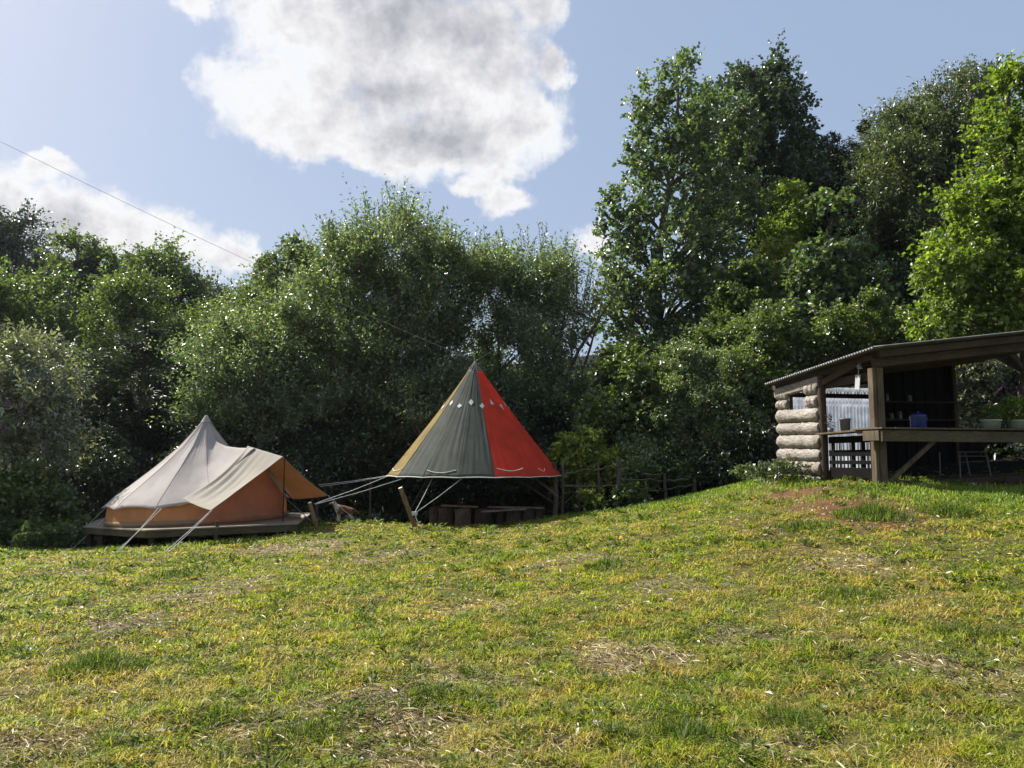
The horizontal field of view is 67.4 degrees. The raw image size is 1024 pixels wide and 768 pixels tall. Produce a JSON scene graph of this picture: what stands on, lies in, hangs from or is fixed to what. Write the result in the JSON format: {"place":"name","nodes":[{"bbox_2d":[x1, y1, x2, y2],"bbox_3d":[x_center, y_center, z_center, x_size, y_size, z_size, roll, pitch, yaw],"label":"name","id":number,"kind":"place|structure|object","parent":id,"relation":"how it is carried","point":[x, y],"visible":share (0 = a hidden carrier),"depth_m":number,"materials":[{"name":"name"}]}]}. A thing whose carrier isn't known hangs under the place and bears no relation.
{"place":"outdoors","nodes":[
{"label":"outdoors","id":0,"kind":"place"},
{"bbox_2d":[0,141,472,360],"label":"suspension rope","id":1,"kind":"object","parent":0,"point":[230,252],"visible":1,"depth_m":18.82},
{"bbox_2d":[314,361,561,511],"bbox_3d":[-1.806,1.408,19.838,6.226,4.091,4.687,1,-6,-13],"label":"tepee canopy","id":2,"kind":"object","parent":1,"relation":"hanging from","point":[474,428],"visible":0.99,"depth_m":18.71,"materials":[{"name":"fabric"}]},
{"bbox_2d":[0,317,1023,767],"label":"ground","id":3,"kind":"structure","parent":0,"point":[1004,465],"depth_m":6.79,"materials":[{"name":"green plant"}]},
{"bbox_2d":[0,198,67,317],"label":"broadleaf tree","id":4,"kind":"object","parent":3,"relation":"on","point":[12,243],"visible":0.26,"depth_m":45.16,"materials":[{"name":"green plant"}]},
{"bbox_2d":[0,514,85,548],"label":"bramble bush","id":5,"kind":"object","parent":3,"relation":"on","point":[38,535],"visible":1,"depth_m":17.82,"materials":[{"name":"green plant"}]},
{"bbox_2d":[0,450,92,546],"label":"bramble bush","id":6,"kind":"object","parent":3,"relation":"on","point":[32,492],"visible":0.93,"depth_m":18.89,"materials":[{"name":"green plant"}]},
{"bbox_2d":[12,242,96,309],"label":"broadleaf tree","id":7,"kind":"object","parent":3,"relation":"on","point":[50,268],"visible":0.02,"depth_m":50.53,"materials":[{"name":"green plant"}]},
{"bbox_2d":[0,307,110,483],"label":"buddleia shrub","id":8,"kind":"object","parent":3,"relation":"on","point":[29,387],"visible":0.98,"depth_m":19.97,"materials":[{"name":"green plant"}]},
{"bbox_2d":[0,251,116,471],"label":"broadleaf tree","id":9,"kind":"object","parent":3,"relation":"on","point":[28,311],"visible":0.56,"depth_m":27.67,"materials":[{"name":"green plant"}]},
{"bbox_2d":[37,321,123,427],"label":"woodland tree","id":10,"kind":"object","parent":3,"relation":"on","point":[85,382],"visible":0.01,"depth_m":41.48,"materials":[{"name":"green plant"}]},
{"bbox_2d":[29,218,143,428],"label":"broadleaf tree","id":11,"kind":"object","parent":3,"relation":"on","point":[88,252],"visible":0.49,"depth_m":36.15,"materials":[{"name":"green plant"}]},
{"bbox_2d":[48,419,160,525],"bbox_3d":[-11.683,2.821,21.951,3.091,3.654,3.697,0,-6,0],"label":"thicket bush","id":12,"kind":"object","parent":3,"relation":"on","point":[123,464],"visible":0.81,"depth_m":21.21,"materials":[{"name":"green plant"}]},
{"bbox_2d":[44,383,171,519],"bbox_3d":[-12.940,2.340,24.433,4.025,4.831,4.019,0,-6,0],"label":"bush","id":13,"kind":"object","parent":3,"relation":"on","point":[116,409],"visible":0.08,"depth_m":24.21,"materials":[{"name":"green plant"}]},
{"bbox_2d":[43,317,216,483],"bbox_3d":[-12.232,1.288,25.493,6.123,6.994,6.137,0,-6,0],"label":"tree","id":14,"kind":"object","parent":3,"relation":"on","point":[146,394],"visible":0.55,"depth_m":24.52,"materials":[{"name":"green plant"}]},
{"bbox_2d":[65,256,231,388],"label":"broadleaf tree","id":15,"kind":"object","parent":3,"relation":"on","point":[122,300],"visible":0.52,"depth_m":30.23,"materials":[{"name":"green plant"}]},
{"bbox_2d":[93,226,221,406],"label":"broadleaf tree","id":16,"kind":"object","parent":3,"relation":"on","point":[170,258],"visible":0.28,"depth_m":37.79,"materials":[{"name":"green plant"}]},
{"bbox_2d":[83,512,310,547],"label":"tent platform","id":17,"kind":"structure","parent":3,"relation":"on","point":[255,528],"depth_m":16.56,"materials":[{"name":"brown wood"}]},
{"bbox_2d":[71,415,289,551],"bbox_3d":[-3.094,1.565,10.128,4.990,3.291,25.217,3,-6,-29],"label":"bell tent","id":18,"kind":"object","parent":17,"relation":"on","point":[204,453],"visible":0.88,"depth_m":17.52,"materials":[{"name":"beige fabric"}]},
{"bbox_2d":[195,469,282,523],"bbox_3d":[-6.075,2.332,17.694,0.458,1.655,2.320,-4,-7,37],"label":"door","id":19,"kind":"structure","parent":18,"relation":"in","point":[260,498],"depth_m":17.50,"materials":[{"name":"fabric"}]},
{"bbox_2d":[166,446,353,550],"bbox_3d":[-5.741,2.419,17.165,1.423,2.085,5.017,-4,-7,34],"label":"awning","id":20,"kind":"object","parent":18,"relation":"attached to","point":[231,479],"visible":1,"depth_m":17.13,"materials":[{"name":"fabric"}]},
{"bbox_2d":[177,270,237,317],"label":"broadleaf tree","id":21,"kind":"object","parent":3,"relation":"on","point":[218,289],"visible":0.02,"depth_m":47.14,"materials":[{"name":"green plant"}]},
{"bbox_2d":[143,417,287,474],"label":"thicket bush","id":22,"kind":"object","parent":3,"relation":"on","point":[238,442],"visible":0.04,"depth_m":22.77,"materials":[{"name":"green plant"}]},
{"bbox_2d":[152,254,283,407],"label":"broadleaf tree","id":23,"kind":"object","parent":3,"relation":"on","point":[244,293],"visible":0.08,"depth_m":30.48,"materials":[{"name":"green plant"}]},
{"bbox_2d":[141,278,390,470],"bbox_3d":[-7.455,0.624,23.873,6.273,7.979,6.522,-4,-7,33],"label":"sallow tree","id":24,"kind":"object","parent":3,"relation":"on","point":[250,394],"visible":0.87,"depth_m":23.00,"materials":[{"name":"green plant"}]},
{"bbox_2d":[242,229,349,507],"bbox_3d":[-8.087,-0.505,29.270,4.117,10.913,3.441,0,-6,0],"label":"broadleaf tree","id":25,"kind":"object","parent":3,"relation":"on","point":[290,249],"visible":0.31,"depth_m":28.96,"materials":[{"name":"green plant"}]},
{"bbox_2d":[308,502,318,527],"bbox_3d":[-4.371,2.933,16.927,0.097,0.684,0.365,-3,-6,26],"label":"leaning stake","id":26,"kind":"object","parent":3,"relation":"on","point":[313,516],"visible":0.85,"depth_m":16.88,"materials":[{"name":"brown wood"}]},
{"bbox_2d":[270,405,392,521],"bbox_3d":[-5.564,2.471,23.132,3.710,3.946,3.459,2,-6,-19],"label":"thicket bush","id":27,"kind":"object","parent":3,"relation":"on","point":[336,462],"visible":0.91,"depth_m":22.47,"materials":[{"name":"green plant"}]},
{"bbox_2d":[329,500,358,523],"bbox_3d":[-4.087,3.111,18.687,0.722,0.578,0.216,0,-6,0],"label":"dog","id":28,"kind":"object","parent":3,"relation":"on","point":[339,509],"visible":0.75,"depth_m":18.62},
{"bbox_2d":[306,470,431,509],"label":"thicket bush","id":29,"kind":"object","parent":3,"relation":"on","point":[355,500],"visible":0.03,"depth_m":26.17,"materials":[{"name":"green plant"}]},
{"bbox_2d":[369,480,371,519],"bbox_3d":[-3.741,3.152,20.290,0.061,1.236,0.059,0,-6,0],"label":"thin pole","id":30,"kind":"object","parent":3,"relation":"on","point":[370,492],"visible":0.77,"depth_m":20.28,"materials":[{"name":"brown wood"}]},
{"bbox_2d":[251,172,510,514],"bbox_3d":[-4.312,-1.055,25.193,9.090,11.448,6.697,-2,-6,19],"label":"sallow tree","id":31,"kind":"object","parent":3,"relation":"on","point":[414,398],"visible":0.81,"depth_m":23.84,"materials":[{"name":"green plant"}]},
{"bbox_2d":[398,487,417,527],"bbox_3d":[-2.278,2.849,17.181,0.544,1.098,0.214,3,-6,-31],"label":"leaning stake","id":32,"kind":"object","parent":3,"relation":"on","point":[410,513],"visible":0.95,"depth_m":17.17,"materials":[{"name":"brown wood"}]},
{"bbox_2d":[357,415,483,518],"bbox_3d":[-2.604,2.583,24.067,4.151,3.792,4.304,-3,-6,28],"label":"thicket bush","id":33,"kind":"object","parent":3,"relation":"on","point":[457,491],"visible":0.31,"depth_m":23.07,"materials":[{"name":"green plant"}]},
{"bbox_2d":[429,506,440,522],"bbox_3d":[-2.031,3.517,20.361,0.349,0.541,0.375,0,-6,0],"label":"log stump","id":34,"kind":"object","parent":3,"relation":"on","point":[433,514],"visible":0.48,"depth_m":20.22,"materials":[{"name":"brown wood"}]},
{"bbox_2d":[438,507,453,524],"bbox_3d":[-1.738,3.457,20.049,0.435,0.504,0.415,0,-6,0],"label":"log stump","id":35,"kind":"object","parent":3,"relation":"on","point":[446,514],"visible":0.67,"depth_m":19.91,"materials":[{"name":"brown wood"}]},
{"bbox_2d":[454,507,470,525],"bbox_3d":[-1.220,3.303,18.975,0.430,0.488,0.428,0,-6,0],"label":"log stump","id":36,"kind":"object","parent":3,"relation":"on","point":[462,516],"visible":0.75,"depth_m":18.81,"materials":[{"name":"brown wood"}]},
{"bbox_2d":[474,508,492,524],"bbox_3d":[-0.735,3.454,19.964,0.501,0.474,0.497,0,-6,0],"label":"log stump","id":37,"kind":"object","parent":3,"relation":"on","point":[480,517],"visible":0.62,"depth_m":19.79,"materials":[{"name":"brown wood"}]},
{"bbox_2d":[441,504,478,507],"bbox_3d":[-1.357,3.186,20.036,0.989,0.078,0.220,-1,-6,6],"label":"seat plank","id":38,"kind":"object","parent":37,"relation":"on","point":[448,505],"visible":0.92,"depth_m":19.95,"materials":[{"name":"brown wood"}]},
{"bbox_2d":[495,511,505,524],"bbox_3d":[-0.290,3.487,20.054,0.317,0.443,0.310,0,-6,0],"label":"log stump","id":39,"kind":"object","parent":3,"relation":"on","point":[500,518],"visible":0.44,"depth_m":19.94,"materials":[{"name":"brown wood"}]},
{"bbox_2d":[0,469,1023,767],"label":"weeds","id":40,"kind":"object","parent":3,"relation":"on","point":[274,759],"visible":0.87,"depth_m":6.17,"materials":[{"name":"green plant"}]},
{"bbox_2d":[0,465,1023,767],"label":"straw","id":41,"kind":"object","parent":3,"relation":"on","point":[370,753],"visible":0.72,"depth_m":4.87,"materials":[{"name":"beige plant"}]},
{"bbox_2d":[0,466,1023,552],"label":"lush grass","id":42,"kind":"structure","parent":3,"relation":"on","point":[995,493],"depth_m":13.61,"materials":[{"name":"green plant"}]},
{"bbox_2d":[0,328,1023,547],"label":"undergrowth","id":43,"kind":"object","parent":3,"relation":"on","point":[363,514],"visible":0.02,"depth_m":21.40,"materials":[{"name":"green plant"}]},
{"bbox_2d":[1,477,1023,767],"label":"dead leaves","id":44,"kind":"object","parent":3,"relation":"on","point":[515,663],"visible":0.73,"depth_m":5.80,"materials":[{"name":"brown plant"}]},
{"bbox_2d":[506,510,520,522],"bbox_3d":[0.038,3.409,19.654,0.427,0.446,0.365,-3,-7,32],"label":"log stump","id":45,"kind":"object","parent":3,"relation":"on","point":[513,515],"visible":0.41,"depth_m":19.51,"materials":[{"name":"brown wood"}]},
{"bbox_2d":[481,508,525,512],"bbox_3d":[-0.222,3.169,19.285,1.111,0.095,0.220,1,-6,-10],"label":"seat plank","id":46,"kind":"object","parent":45,"relation":"on","point":[501,510],"visible":1,"depth_m":19.20,"materials":[{"name":"brown wood"}]},
{"bbox_2d":[44,472,1007,756],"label":"tall grass","id":47,"kind":"structure","parent":3,"relation":"on","point":[872,510],"depth_m":4.88,"materials":[{"name":"green plant"}]},
{"bbox_2d":[469,394,582,518],"bbox_3d":[0.656,2.289,23.586,4.454,4.153,3.847,0,-6,0],"label":"thicket bush","id":48,"kind":"object","parent":3,"relation":"on","point":[510,495],"visible":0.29,"depth_m":23.31,"materials":[{"name":"green plant"}]},
{"bbox_2d":[521,508,533,521],"bbox_3d":[0.397,3.413,19.863,0.377,0.436,0.358,0,-6,0],"label":"log stump","id":49,"kind":"object","parent":3,"relation":"on","point":[527,513],"visible":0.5,"depth_m":19.73,"materials":[{"name":"brown wood"}]},
{"bbox_2d":[487,506,544,508],"bbox_3d":[0.096,3.195,19.885,1.474,0.084,0.220,1,-6,-8],"label":"seat plank","id":50,"kind":"object","parent":49,"relation":"on","point":[515,507],"visible":0.85,"depth_m":19.80,"materials":[{"name":"brown wood"}]},
{"bbox_2d":[430,222,632,505],"bbox_3d":[0.538,-0.606,25.596,7.095,10.242,6.170,0,-6,0],"label":"sallow tree","id":51,"kind":"object","parent":3,"relation":"on","point":[552,278],"visible":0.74,"depth_m":25.12,"materials":[{"name":"green plant"}]},
{"bbox_2d":[533,506,542,520],"bbox_3d":[0.676,3.409,20.060,0.278,0.438,0.281,0,-6,0],"label":"log stump","id":52,"kind":"object","parent":3,"relation":"on","point":[538,513],"visible":0.53,"depth_m":19.96,"materials":[{"name":"brown wood"}]},
{"bbox_2d":[497,358,600,428],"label":"woodland tree","id":53,"kind":"object","parent":3,"relation":"on","point":[559,394],"visible":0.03,"depth_m":34.57,"materials":[{"name":"green plant"}]},
{"bbox_2d":[573,482,606,510],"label":"bramble bush","id":54,"kind":"object","parent":3,"relation":"on","point":[590,498],"visible":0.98,"depth_m":19.20,"materials":[{"name":"green plant"}]},
{"bbox_2d":[546,425,634,512],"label":"bramble bush","id":55,"kind":"object","parent":3,"relation":"on","point":[574,453],"visible":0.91,"depth_m":20.29,"materials":[{"name":"green plant"}]},
{"bbox_2d":[558,432,674,510],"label":"thicket bush","id":56,"kind":"object","parent":3,"relation":"on","point":[607,494],"visible":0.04,"depth_m":21.93,"materials":[{"name":"green plant"}]},
{"bbox_2d":[602,476,652,507],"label":"bramble bush","id":57,"kind":"object","parent":3,"relation":"on","point":[625,492],"visible":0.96,"depth_m":19.23,"materials":[{"name":"green plant"}]},
{"bbox_2d":[570,336,691,503],"bbox_3d":[3.663,1.211,22.387,4.128,5.217,3.271,0,-6,0],"label":"hazel bush","id":58,"kind":"object","parent":3,"relation":"on","point":[636,389],"visible":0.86,"depth_m":21.73,"materials":[{"name":"green plant"}]},
{"bbox_2d":[609,451,662,500],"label":"bramble bush","id":59,"kind":"object","parent":3,"relation":"on","point":[633,465],"visible":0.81,"depth_m":20.08,"materials":[{"name":"green plant"}]},
{"bbox_2d":[553,458,727,515],"bbox_3d":[3.403,2.732,19.822,4.865,1.651,0.620,1,-6,-8],"label":"rustic fence","id":60,"kind":"object","parent":3,"relation":"on","point":[597,487],"visible":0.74,"depth_m":19.57,"materials":[{"name":"brown wood"}]},
{"bbox_2d":[655,456,703,497],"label":"bramble bush","id":61,"kind":"object","parent":3,"relation":"on","point":[678,469],"visible":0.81,"depth_m":20.45,"materials":[{"name":"green plant"}]},
{"bbox_2d":[580,42,780,391],"bbox_3d":[6.420,-4.875,28.276,8.310,16.158,5.869,1,-6,-14],"label":"poplar tree","id":62,"kind":"object","parent":3,"relation":"on","point":[695,125],"visible":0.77,"depth_m":28.32,"materials":[{"name":"green plant"}]},
{"bbox_2d":[651,438,728,497],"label":"thicket bush","id":63,"kind":"object","parent":3,"relation":"on","point":[671,490],"visible":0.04,"depth_m":22.22,"materials":[{"name":"green plant"}]},
{"bbox_2d":[609,333,776,494],"bbox_3d":[5.279,0.947,22.072,5.432,4.962,3.792,0,-6,0],"label":"sallow bush","id":64,"kind":"object","parent":3,"relation":"on","point":[713,408],"visible":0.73,"depth_m":21.27,"materials":[{"name":"green plant"}]},
{"bbox_2d":[687,446,746,489],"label":"bramble bush","id":65,"kind":"object","parent":3,"relation":"on","point":[729,459],"visible":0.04,"depth_m":20.68,"materials":[{"name":"green plant"}]},
{"bbox_2d":[682,410,778,489],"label":"bramble bush","id":66,"kind":"object","parent":3,"relation":"on","point":[757,434],"visible":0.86,"depth_m":20.30,"materials":[{"name":"green plant"}]},
{"bbox_2d":[679,251,808,444],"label":"broadleaf tree","id":67,"kind":"object","parent":3,"relation":"on","point":[746,287],"visible":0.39,"depth_m":25.08,"materials":[{"name":"green plant"}]},
{"bbox_2d":[727,460,764,481],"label":"bramble bush","id":68,"kind":"object","parent":3,"relation":"on","point":[740,469],"visible":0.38,"depth_m":18.75,"materials":[{"name":"green plant"}]},
{"bbox_2d":[669,28,835,263],"bbox_3d":[10.665,-7.399,33.870,7.490,16.023,5.589,0,-6,0],"label":"poplar tree","id":69,"kind":"object","parent":3,"relation":"on","point":[779,92],"visible":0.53,"depth_m":33.38,"materials":[{"name":"green plant"}]},
{"bbox_2d":[699,272,810,374],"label":"woodland tree","id":70,"kind":"object","parent":3,"relation":"on","point":[773,293],"visible":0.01,"depth_m":32.23,"materials":[{"name":"green plant"}]},
{"bbox_2d":[728,232,811,300],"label":"maple tree","id":71,"kind":"object","parent":3,"relation":"on","point":[770,248],"visible":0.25,"depth_m":28.18,"materials":[{"name":"green plant"}]},
{"bbox_2d":[744,453,812,483],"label":"bramble bush","id":72,"kind":"object","parent":3,"relation":"on","point":[779,468],"visible":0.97,"depth_m":15.89,"materials":[{"name":"green plant"}]},
{"bbox_2d":[744,175,825,263],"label":"maple tree","id":73,"kind":"object","parent":3,"relation":"on","point":[778,226],"visible":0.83,"depth_m":30.17,"materials":[{"name":"green plant"}]},
{"bbox_2d":[752,119,849,317],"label":"conifer tree","id":74,"kind":"object","parent":3,"relation":"on","point":[835,163],"visible":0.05,"depth_m":37.19,"materials":[{"name":"green plant"}]},
{"bbox_2d":[771,164,874,317],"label":"conifer tree","id":75,"kind":"object","parent":3,"relation":"on","point":[823,226],"visible":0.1,"depth_m":34.69,"materials":[{"name":"green plant"}]},
{"bbox_2d":[711,283,951,426],"bbox_3d":[8.957,-0.111,22.337,7.208,5.419,3.821,-1,-6,12],"label":"hazel bush","id":76,"kind":"object","parent":3,"relation":"on","point":[831,328],"visible":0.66,"depth_m":21.78,"materials":[{"name":"green plant"}]},
{"bbox_2d":[772,185,901,362],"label":"poplar tree","id":77,"kind":"object","parent":3,"relation":"on","point":[811,261],"visible":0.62,"depth_m":24.00,"materials":[{"name":"green plant"}]},
{"bbox_2d":[768,149,922,245],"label":"woodland tree","id":78,"kind":"object","parent":3,"relation":"on","point":[847,162],"depth_m":37.85,"materials":[{"name":"green plant"}]},
{"bbox_2d":[821,131,878,228],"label":"conifer tree","id":79,"kind":"object","parent":3,"relation":"on","point":[834,148],"visible":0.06,"depth_m":38.74,"materials":[{"name":"green plant"}]},
{"bbox_2d":[830,116,891,244],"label":"conifer tree","id":80,"kind":"object","parent":3,"relation":"on","point":[860,131],"visible":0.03,"depth_m":40.17,"materials":[{"name":"green plant"}]},
{"bbox_2d":[808,212,958,354],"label":"broadleaf tree","id":81,"kind":"object","parent":3,"relation":"on","point":[898,275],"visible":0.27,"depth_m":26.57,"materials":[{"name":"green plant"}]},
{"bbox_2d":[764,330,1023,485],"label":"open shed","id":82,"kind":"structure","parent":3,"relation":"on","point":[922,374],"depth_m":15.82,"materials":[{"name":"wood"}]},
{"bbox_2d":[789,395,792,409],"bbox_3d":[6.047,0.317,16.637,0.050,0.470,0.060,1,-6,-14],"label":"window frame","id":83,"kind":"structure","parent":82,"relation":"in","point":[791,399],"depth_m":16.61,"materials":[{"name":"brown wood"}]},
{"bbox_2d":[824,413,835,431],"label":"twig plant","id":84,"kind":"object","parent":82,"relation":"on","point":[829,429],"visible":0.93,"depth_m":15.24,"materials":[{"name":"green plant"}]},
{"bbox_2d":[839,418,850,430],"bbox_3d":[6.401,0.781,14.756,0.214,0.235,0.214,0,-6,0],"label":"plant pot","id":85,"kind":"object","parent":82,"relation":"on","point":[845,424],"visible":0.94,"depth_m":14.68,"materials":[{"name":"grey ceramic"}]},
{"bbox_2d":[828,435,871,480],"bbox_3d":[6.538,1.418,14.718,0.078,0.850,1.340,1,-6,-14],"label":"pallet rack","id":86,"kind":"object","parent":82,"relation":"on","point":[864,473],"visible":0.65,"depth_m":14.73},
{"bbox_2d":[855,369,860,389],"bbox_3d":[6.511,-0.098,14.475,0.012,0.420,0.169,1,-6,-14],"label":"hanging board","id":87,"kind":"object","parent":82,"relation":"hanging from","point":[857,382],"visible":1,"depth_m":14.46,"materials":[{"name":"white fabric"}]},
{"bbox_2d":[856,362,862,368],"bbox_3d":[6.528,-0.365,14.432,0.108,0.144,0.105,0,-6,0],"label":"hanging lamp","id":88,"kind":"object","parent":82,"relation":"hanging from","point":[859,365],"visible":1,"depth_m":14.40,"materials":[{"name":"grey metal"}]},
{"bbox_2d":[897,411,901,418],"bbox_3d":[8.674,0.704,17.183,0.100,0.175,0.098,0,-6,0],"label":"jar","id":89,"kind":"object","parent":82,"relation":"on","point":[899,414],"visible":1,"depth_m":17.15,"materials":[{"name":"grey glass"}]},
{"bbox_2d":[909,411,927,427],"bbox_3d":[7.614,0.673,14.392,0.300,0.335,0.300,-3,-6,31],"label":"pot","id":90,"kind":"object","parent":82,"relation":"on","point":[917,419],"visible":0.79,"depth_m":14.28,"materials":[{"name":"ceramic"}]},
{"bbox_2d":[975,403,1005,427],"bbox_3d":[9.030,0.605,14.490,0.506,0.491,0.471,2,-6,-20],"label":"planter tub","id":91,"kind":"object","parent":82,"relation":"on","point":[992,421],"visible":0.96,"depth_m":14.38,"materials":[{"name":"green plant"}]},
{"bbox_2d":[995,396,1023,428],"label":"planter tub","id":92,"kind":"object","parent":82,"relation":"on","point":[1012,420],"visible":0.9,"depth_m":14.55,"materials":[{"name":"green plant"}]},
{"bbox_2d":[825,53,1020,288],"bbox_3d":[15.249,-5.494,27.715,7.125,12.717,6.810,-3,-6,27],"label":"ash tree","id":93,"kind":"object","parent":3,"relation":"on","point":[902,162],"visible":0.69,"depth_m":26.80,"materials":[{"name":"green plant"}]},
{"bbox_2d":[862,167,994,330],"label":"woodland tree","id":94,"kind":"object","parent":3,"relation":"on","point":[943,271],"visible":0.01,"depth_m":29.40,"materials":[{"name":"green plant"}]},
{"bbox_2d":[897,48,1023,447],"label":"birch tree","id":95,"kind":"object","parent":3,"relation":"on","point":[994,208],"visible":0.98,"depth_m":18.57,"materials":[{"name":"green plant"}]},
{"bbox_2d":[939,451,991,476],"bbox_3d":[8.964,1.632,15.226,0.768,0.586,0.578,1,-6,-14],"label":"steel trestle","id":96,"kind":"object","parent":3,"relation":"on","point":[966,456],"visible":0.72,"depth_m":15.05,"materials":[{"name":"grey metal"}]},
{"bbox_2d":[955,354,1019,427],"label":"buddleia shrub","id":97,"kind":"object","parent":3,"relation":"on","point":[985,379],"visible":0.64,"depth_m":20.06,"materials":[{"name":"green plant"}]},
{"bbox_2d":[0,0,1023,363],"label":"sky","id":98,"kind":"structure","parent":0,"point":[231,124],"materials":[{"name":"blue"}]}
]}

